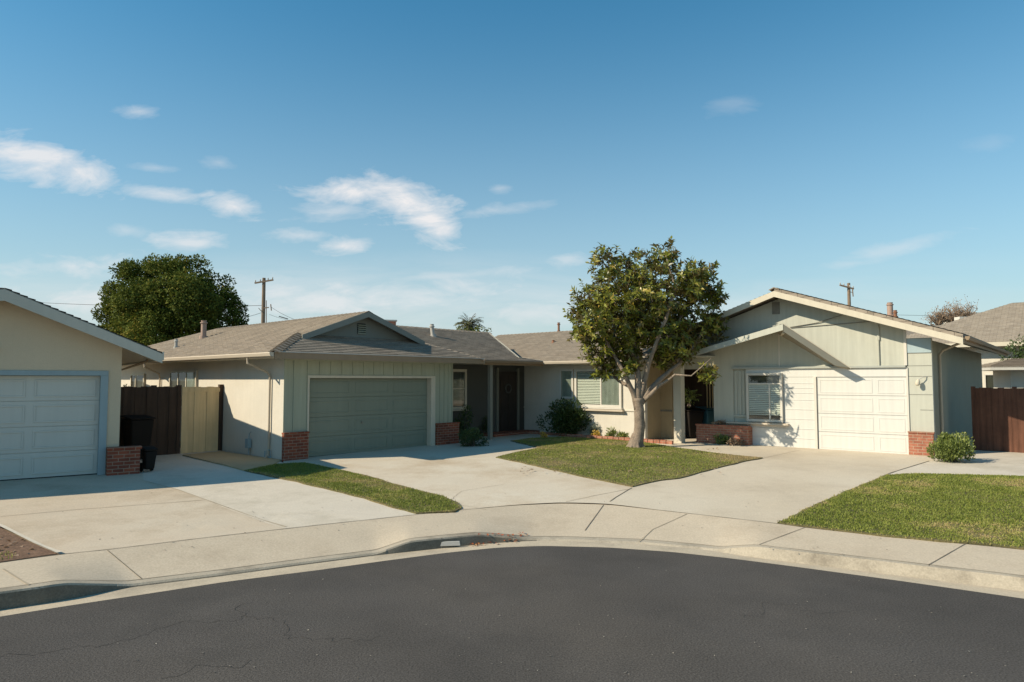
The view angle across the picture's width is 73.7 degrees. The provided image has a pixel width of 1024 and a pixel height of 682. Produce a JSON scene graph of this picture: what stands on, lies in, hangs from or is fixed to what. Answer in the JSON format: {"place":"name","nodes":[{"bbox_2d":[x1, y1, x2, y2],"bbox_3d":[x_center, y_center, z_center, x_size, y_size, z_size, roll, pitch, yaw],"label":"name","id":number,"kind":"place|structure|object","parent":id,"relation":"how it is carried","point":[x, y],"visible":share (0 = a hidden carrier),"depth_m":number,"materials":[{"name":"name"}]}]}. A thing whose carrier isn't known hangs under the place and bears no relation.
{"place":"outdoors","nodes":[
{"label":"outdoors","id":0,"kind":"place"},
{"bbox_2d":[0,551,15,559],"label":"grass","id":1,"kind":"structure","parent":0,"point":[6,553],"depth_m":8.50,"materials":[{"name":"green plant"}]},
{"bbox_2d":[0,472,283,554],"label":"driveway","id":2,"kind":"structure","parent":0,"point":[81,528],"depth_m":10.96,"materials":[{"name":"grey concrete"}]},
{"bbox_2d":[0,524,61,551],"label":"bed edging","id":3,"kind":"object","parent":2,"relation":"on","point":[24,536],"visible":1,"depth_m":9.33,"materials":[{"name":"grey concrete"}]},
{"bbox_2d":[8,500,195,515],"bbox_3d":[-6.743,2.780,11.434,2.934,0.012,0.099,2,-4,-32],"label":"pavement joint","id":4,"kind":"object","parent":2,"relation":"on","point":[101,507],"visible":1,"depth_m":11.39,"materials":[{"name":"grey concrete"}]},
{"bbox_2d":[120,415,155,458],"bbox_3d":[-9.419,2.429,17.144,0.708,1.124,0.600,-3,-4,38],"label":"wheelie bin","id":5,"kind":"object","parent":2,"relation":"on","point":[137,429],"visible":0.65,"depth_m":16.97,"materials":[{"name":"plastic"}]},
{"bbox_2d":[140,450,417,528],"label":"driveway","id":6,"kind":"structure","parent":0,"point":[288,504],"depth_m":12.67,"materials":[{"name":"beige concrete"}]},
{"bbox_2d":[140,446,157,471],"bbox_3d":[-8.005,2.593,15.030,0.354,0.552,0.270,-3,-4,38],"label":"wheelie bin","id":7,"kind":"object","parent":6,"relation":"on","point":[149,453],"visible":0.9,"depth_m":14.94,"materials":[{"name":"plastic"}]},
{"bbox_2d":[178,489,285,526],"bbox_3d":[-4.887,2.812,11.652,4.065,0.115,0.026,-3,-4,43],"label":"pavement joint","id":8,"kind":"object","parent":6,"relation":"on","point":[231,508],"visible":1,"depth_m":11.52,"materials":[{"name":"grey concrete"}]},
{"bbox_2d":[244,462,462,513],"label":"lawn","id":9,"kind":"structure","parent":0,"point":[378,501],"depth_m":13.25,"materials":[{"name":"plant"}]},
{"bbox_2d":[283,434,630,509],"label":"driveway","id":10,"kind":"structure","parent":0,"point":[450,471],"depth_m":15.08,"materials":[{"name":"beige concrete"}]},
{"bbox_2d":[453,404,473,439],"bbox_3d":[-1.631,2.681,22.503,0.777,1.214,0.817,0,-3,0],"label":"shrub","id":11,"kind":"object","parent":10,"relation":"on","point":[462,426],"visible":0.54,"depth_m":22.40,"materials":[{"name":"green plant"}]},
{"bbox_2d":[0,431,972,554],"bbox_3d":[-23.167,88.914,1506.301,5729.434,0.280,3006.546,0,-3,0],"label":"ground","id":12,"kind":"structure","parent":0,"point":[971,438],"depth_m":12.18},
{"bbox_2d":[0,528,56,562],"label":"soil bed","id":13,"kind":"object","parent":12,"relation":"on","point":[37,551],"visible":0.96,"depth_m":8.84,"materials":[{"name":"brown soil"}]},
{"bbox_2d":[0,535,33,556],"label":"fallen leaves","id":14,"kind":"object","parent":13,"relation":"on","point":[13,544],"visible":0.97,"depth_m":8.99,"materials":[{"name":"brown plant"}]},
{"bbox_2d":[0,288,163,480],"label":"house","id":15,"kind":"structure","parent":12,"relation":"on","point":[60,384],"depth_m":14.14,"materials":[{"name":"beige paint"}]},
{"bbox_2d":[0,375,99,480],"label":"garage door","id":16,"kind":"structure","parent":15,"relation":"in","point":[49,425],"depth_m":14.08,"materials":[{"name":"white metal"}]},
{"bbox_2d":[119,385,181,454],"bbox_3d":[-9.658,2.083,17.650,0.125,1.872,2.077,-3,-4,42],"label":"wooden fence","id":17,"kind":"object","parent":12,"relation":"on","point":[162,405],"visible":0.35,"depth_m":17.98,"materials":[{"name":"brown wood"}]},
{"bbox_2d":[90,252,249,345],"bbox_3d":[-20.143,-0.518,40.291,7.621,9.701,11.033,3,-4,-39],"label":"broadleaf tree","id":18,"kind":"object","parent":12,"relation":"on","point":[160,300],"visible":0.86,"depth_m":37.60,"materials":[{"name":"green plant"}]},
{"bbox_2d":[182,451,280,470],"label":"gate path","id":19,"kind":"structure","parent":12,"relation":"on","point":[242,462],"depth_m":16.91,"materials":[{"name":"beige concrete"}]},
{"bbox_2d":[254,277,273,322],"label":"utility pole","id":20,"kind":"object","parent":12,"relation":"on","point":[263,282],"visible":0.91,"depth_m":60.19,"materials":[{"name":"brown wood"}]},
{"bbox_2d":[55,303,261,305],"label":"utility wire","id":21,"kind":"object","parent":20,"relation":"attached to","point":[89,304],"visible":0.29,"depth_m":68.29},
{"bbox_2d":[121,311,690,461],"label":"house","id":22,"kind":"structure","parent":12,"relation":"on","point":[307,388],"depth_m":20.43,"materials":[{"name":"beige paint"}]},
{"bbox_2d":[130,374,145,386],"bbox_3d":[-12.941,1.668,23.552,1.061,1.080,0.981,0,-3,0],"label":"window","id":23,"kind":"structure","parent":22,"relation":"in","point":[136,380],"depth_m":23.65,"materials":[{"name":"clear glass"}]},
{"bbox_2d":[169,370,197,408],"bbox_3d":[-10.161,1.512,21.027,2.069,1.200,0.120,-3,-4,42],"label":"window","id":24,"kind":"structure","parent":22,"relation":"in","point":[189,378],"depth_m":21.07,"materials":[{"name":"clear glass"}]},
{"bbox_2d":[180,384,223,452],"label":"wooden gate","id":25,"kind":"structure","parent":22,"relation":"attached to","point":[202,419],"depth_m":18.80,"materials":[{"name":"beige wood"}]},
{"bbox_2d":[309,378,426,456],"bbox_3d":[-3.963,2.091,19.197,0.090,2.085,4.090,-3,-4,42],"label":"garage door","id":26,"kind":"structure","parent":22,"relation":"in","point":[347,415],"depth_m":19.05,"materials":[{"name":"green paint"}]},
{"bbox_2d":[453,369,466,410],"bbox_3d":[-1.799,1.662,23.189,0.120,1.410,0.809,-3,-4,42],"label":"window","id":27,"kind":"structure","parent":22,"relation":"in","point":[459,375],"depth_m":23.28,"materials":[{"name":"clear glass"}]},
{"bbox_2d":[499,372,516,431],"bbox_3d":[-0.155,2.221,24.976,0.108,2.200,1.003,-3,-4,42],"label":"front door","id":28,"kind":"structure","parent":22,"relation":"in","point":[507,380],"depth_m":24.98,"materials":[{"name":"brown wood"}]},
{"bbox_2d":[559,369,573,398],"bbox_3d":[1.954,1.530,24.373,0.602,1.050,0.070,-3,-4,42],"label":"window","id":29,"kind":"structure","parent":22,"relation":"in","point":[566,375],"depth_m":24.38,"materials":[{"name":"grey glass"}]},
{"bbox_2d":[574,369,622,409],"bbox_3d":[2.925,1.637,23.447,2.031,1.370,0.120,-3,-4,42],"label":"window","id":30,"kind":"structure","parent":22,"relation":"in","point":[593,394],"depth_m":23.52,"materials":[{"name":"grey glass"}]},
{"bbox_2d":[454,313,483,331],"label":"palm tree","id":31,"kind":"object","parent":12,"relation":"on","point":[469,324],"visible":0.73,"depth_m":69.92,"materials":[{"name":"green plant"}]},
{"bbox_2d":[457,427,488,446],"bbox_3d":[-1.157,2.885,20.456,0.959,0.652,1.024,0,-3,0],"label":"shrub","id":32,"kind":"object","parent":12,"relation":"on","point":[469,439],"visible":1,"depth_m":20.36,"materials":[{"name":"green plant"}]},
{"bbox_2d":[456,325,491,331],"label":"broadleaf tree","id":33,"kind":"object","parent":12,"relation":"on","point":[476,328],"visible":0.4,"depth_m":66.21,"materials":[{"name":"green plant"}]},
{"bbox_2d":[479,415,487,432],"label":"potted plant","id":34,"kind":"object","parent":12,"relation":"on","point":[485,427],"visible":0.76,"depth_m":23.99,"materials":[{"name":"green plant"}]},
{"bbox_2d":[535,397,591,435],"bbox_3d":[1.786,2.653,23.854,1.972,1.438,1.282,0,-3,0],"label":"shrub","id":35,"kind":"object","parent":12,"relation":"on","point":[566,418],"visible":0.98,"depth_m":23.60,"materials":[{"name":"green plant"}]},
{"bbox_2d":[584,423,600,434],"bbox_3d":[3.025,3.047,23.556,1.085,0.543,0.739,0,-3,0],"label":"shrub","id":36,"kind":"object","parent":12,"relation":"on","point":[593,427],"visible":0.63,"depth_m":23.38,"materials":[{"name":"green plant"}]},
{"bbox_2d":[590,430,600,435],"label":"plant","id":37,"kind":"object","parent":12,"relation":"on","point":[595,433],"visible":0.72,"depth_m":23.04,"materials":[{"name":"yellow plant"}]},
{"bbox_2d":[605,426,617,436],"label":"plant","id":38,"kind":"object","parent":12,"relation":"on","point":[612,432],"visible":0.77,"depth_m":22.67,"materials":[{"name":"green plant"}]},
{"bbox_2d":[617,431,628,436],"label":"plant","id":39,"kind":"object","parent":12,"relation":"on","point":[622,434],"visible":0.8,"depth_m":22.26,"materials":[{"name":"green plant"}]},
{"bbox_2d":[713,433,732,444],"bbox_3d":[6.531,3.007,20.838,0.767,0.445,0.516,-1,-3,18],"label":"plant","id":40,"kind":"object","parent":12,"relation":"on","point":[723,441],"visible":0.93,"depth_m":20.82,"materials":[{"name":"green plant"}]},
{"bbox_2d":[726,438,746,445],"bbox_3d":[6.712,3.037,20.471,0.662,0.306,0.326,0,-3,-8],"label":"plant","id":41,"kind":"object","parent":12,"relation":"on","point":[737,442],"visible":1,"depth_m":20.47,"materials":[{"name":"beige plant"}]},
{"bbox_2d":[643,287,1010,455],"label":"house","id":42,"kind":"structure","parent":12,"relation":"on","point":[767,389],"depth_m":19.59,"materials":[{"name":"grey paint"}]},
{"bbox_2d":[685,388,701,406],"bbox_3d":[5.792,1.828,22.357,0.652,0.752,0.760,1,-3,-17],"label":"hanging plant","id":43,"kind":"object","parent":42,"relation":"hanging from","point":[688,398],"visible":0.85,"depth_m":22.26,"materials":[{"name":"green plant"}]},
{"bbox_2d":[711,419,727,424],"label":"plant","id":44,"kind":"object","parent":42,"relation":"on","point":[720,422],"visible":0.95,"depth_m":21.22,"materials":[{"name":"green plant"}]},
{"bbox_2d":[746,373,783,422],"bbox_3d":[7.580,1.694,20.519,1.080,1.460,0.070,-3,-4,40],"label":"window","id":45,"kind":"structure","parent":42,"relation":"in","point":[757,391],"depth_m":20.54,"materials":[{"name":"grey glass"}]},
{"bbox_2d":[817,377,908,453],"bbox_3d":[9.656,2.030,18.882,2.263,2.080,0.064,-3,-4,40],"label":"garage door","id":46,"kind":"structure","parent":42,"relation":"in","point":[864,414],"depth_m":18.82,"materials":[{"name":"white metal"}]},
{"bbox_2d":[839,282,853,305],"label":"utility pole","id":47,"kind":"object","parent":12,"relation":"on","point":[848,287],"visible":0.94,"depth_m":65.23,"materials":[{"name":"brown wood"}]},
{"bbox_2d":[803,317,963,406],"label":"house","id":48,"kind":"structure","parent":12,"relation":"on","point":[911,332],"depth_m":47.69,"materials":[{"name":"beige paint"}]},
{"bbox_2d":[921,302,954,324],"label":"bare tree","id":49,"kind":"object","parent":12,"relation":"on","point":[937,317],"visible":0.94,"depth_m":61.94,"materials":[{"name":"brown plant"}]},
{"bbox_2d":[937,294,978,322],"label":"bare tree","id":50,"kind":"object","parent":12,"relation":"on","point":[960,312],"visible":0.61,"depth_m":61.84,"materials":[{"name":"brown plant"}]},
{"bbox_2d":[906,302,1023,387],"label":"house","id":51,"kind":"structure","parent":12,"relation":"on","point":[1000,326],"depth_m":34.79,"materials":[{"name":"beige paint"}]},
{"bbox_2d":[984,374,992,387],"bbox_3d":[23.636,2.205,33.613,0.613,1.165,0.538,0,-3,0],"label":"window","id":52,"kind":"structure","parent":51,"relation":"in","point":[988,378],"depth_m":33.76,"materials":[{"name":"grey glass"}]},
{"bbox_2d":[971,386,1023,452],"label":"wooden fence","id":53,"kind":"object","parent":12,"relation":"on","point":[998,419],"visible":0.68,"depth_m":18.64,"materials":[{"name":"red wood"}]},
{"bbox_2d":[982,358,1023,387],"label":"carport","id":54,"kind":"object","parent":12,"relation":"on","point":[1008,373],"visible":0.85,"depth_m":29.60,"materials":[{"name":"white paint"}]},
{"bbox_2d":[998,334,1023,360],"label":"shrub","id":55,"kind":"object","parent":12,"relation":"on","point":[1020,353],"visible":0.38,"depth_m":32.00,"materials":[{"name":"green plant"}]},
{"bbox_2d":[0,546,1023,681],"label":"road","id":56,"kind":"structure","parent":0,"point":[429,618],"depth_m":6.64,"materials":[{"name":"grey asphalt"}]},
{"bbox_2d":[2,603,245,655],"bbox_3d":[-3.630,2.772,6.454,2.415,0.001,0.486,3,-4,-38],"label":"road crack","id":57,"kind":"object","parent":56,"relation":"on","point":[139,635],"visible":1,"depth_m":6.42,"materials":[{"name":"black asphalt"}]},
{"bbox_2d":[161,664,244,678],"bbox_3d":[-2.548,2.729,5.707,0.678,0.001,0.206,1,-4,-22],"label":"road crack","id":58,"kind":"object","parent":56,"relation":"on","point":[206,665],"visible":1,"depth_m":5.71,"materials":[{"name":"black asphalt"}]},
{"bbox_2d":[237,616,379,641],"bbox_3d":[-2.078,2.778,6.556,1.655,0.001,0.401,-1,-4,22],"label":"road crack","id":59,"kind":"object","parent":56,"relation":"on","point":[288,627],"visible":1,"depth_m":6.58,"materials":[{"name":"black asphalt"}]},
{"bbox_2d":[0,541,1023,615],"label":"gutter","id":60,"kind":"object","parent":56,"relation":"on","point":[133,591],"visible":1,"depth_m":8.63,"materials":[{"name":"concrete"}]},
{"bbox_2d":[0,536,536,609],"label":"kerb","id":61,"kind":"structure","parent":60,"relation":"on","point":[10,600],"depth_m":7.73,"materials":[{"name":"grey concrete"}]},
{"bbox_2d":[440,541,459,545],"bbox_3d":[-0.926,2.914,9.867,0.358,0.133,0.050,0,-3,-8],"label":"painted house number","id":62,"kind":"object","parent":61,"relation":"in","point":[451,543],"visible":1,"depth_m":9.86,"materials":[{"name":"white paint"}]},
{"bbox_2d":[470,532,527,545],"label":"fallen leaves","id":63,"kind":"object","parent":60,"relation":"on","point":[498,533],"visible":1,"depth_m":10.14,"materials":[{"name":"red plant"}]},
{"bbox_2d":[537,540,1023,590],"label":"kerb","id":64,"kind":"structure","parent":60,"relation":"on","point":[953,576],"depth_m":8.60,"materials":[{"name":"concrete"}]},
{"bbox_2d":[0,532,1023,593],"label":"kerb","id":65,"kind":"structure","parent":56,"relation":"on","point":[190,575],"depth_m":8.88,"materials":[{"name":"concrete"}]},
{"bbox_2d":[0,503,1023,587],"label":"sidewalk","id":66,"kind":"structure","parent":0,"point":[275,546],"depth_m":9.65,"materials":[{"name":"concrete"}]},
{"bbox_2d":[3,569,28,584],"bbox_3d":[-5.606,2.658,7.712,0.902,0.017,0.022,-3,-4,39],"label":"pavement joint","id":67,"kind":"object","parent":66,"relation":"on","point":[16,576],"visible":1,"depth_m":7.71,"materials":[{"name":"grey concrete"}]},
{"bbox_2d":[107,550,141,578],"bbox_3d":[-4.834,2.778,8.509,1.080,0.169,0.012,-3,-4,40],"label":"pavement joint","id":68,"kind":"object","parent":66,"relation":"on","point":[124,564],"visible":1,"depth_m":8.51,"materials":[{"name":"grey concrete"}]},
{"bbox_2d":[6,503,1013,561],"bbox_3d":[0.199,2.774,9.978,14.950,0.001,4.443,0,-3,-3],"label":"pavement joint","id":69,"kind":"object","parent":66,"relation":"on","point":[424,513],"visible":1,"depth_m":10.20,"materials":[{"name":"grey concrete"}]},
{"bbox_2d":[2,532,1023,587],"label":"pavement joint","id":70,"kind":"object","parent":66,"relation":"on","point":[489,532],"visible":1,"depth_m":8.91,"materials":[{"name":"grey concrete"}]},
{"bbox_2d":[0,0,1023,336],"label":"sky","id":71,"kind":"structure","parent":0,"point":[415,163],"materials":[{"name":"blue"}]},
{"bbox_2d":[496,436,762,486],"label":"lawn","id":72,"kind":"structure","parent":0,"point":[639,465],"depth_m":16.62,"materials":[{"name":"plant"}]},
{"bbox_2d":[540,431,547,437],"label":"plant","id":73,"kind":"object","parent":72,"relation":"on","point":[544,435],"visible":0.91,"depth_m":22.90,"materials":[{"name":"green plant"}]},
{"bbox_2d":[513,446,722,474],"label":"fallen leaves","id":74,"kind":"object","parent":72,"relation":"on","point":[611,459],"visible":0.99,"depth_m":17.05,"materials":[{"name":"brown plant"}]},
{"bbox_2d":[563,236,730,447],"bbox_3d":[4.108,0.017,20.834,5.211,6.435,4.245,0,-3,0],"label":"magnolia tree","id":75,"kind":"object","parent":72,"relation":"on","point":[606,310],"visible":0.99,"depth_m":20.08,"materials":[{"name":"green plant"}]},
{"bbox_2d":[559,436,932,523],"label":"driveway","id":76,"kind":"structure","parent":0,"point":[779,485],"depth_m":13.96,"materials":[{"name":"beige concrete"}]},
{"bbox_2d":[685,408,704,436],"bbox_3d":[6.042,2.761,22.909,0.600,1.003,0.708,1,-3,-11],"label":"wheelie bin","id":77,"kind":"object","parent":76,"relation":"on","point":[693,416],"visible":0.6,"depth_m":22.64,"materials":[{"name":"plastic"}]},
{"bbox_2d":[696,406,713,423],"bbox_3d":[6.627,2.745,23.076,0.600,1.053,0.708,1,-4,-23],"label":"wheelie bin","id":78,"kind":"object","parent":76,"relation":"on","point":[708,416],"visible":0.39,"depth_m":22.79,"materials":[{"name":"plastic"}]},
{"bbox_2d":[777,472,1023,549],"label":"lawn","id":79,"kind":"structure","parent":0,"point":[916,538],"depth_m":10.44,"materials":[{"name":"plant"}]},
{"bbox_2d":[783,439,1023,548],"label":"side path","id":80,"kind":"structure","parent":0,"point":[996,463],"depth_m":15.82,"materials":[{"name":"grey concrete"}]},
{"bbox_2d":[926,430,975,461],"bbox_3d":[10.676,2.561,16.566,1.270,0.763,0.961,0,-3,0],"label":"shrub","id":81,"kind":"object","parent":80,"relation":"on","point":[950,447],"visible":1,"depth_m":16.42,"materials":[{"name":"green plant"}]}
]}

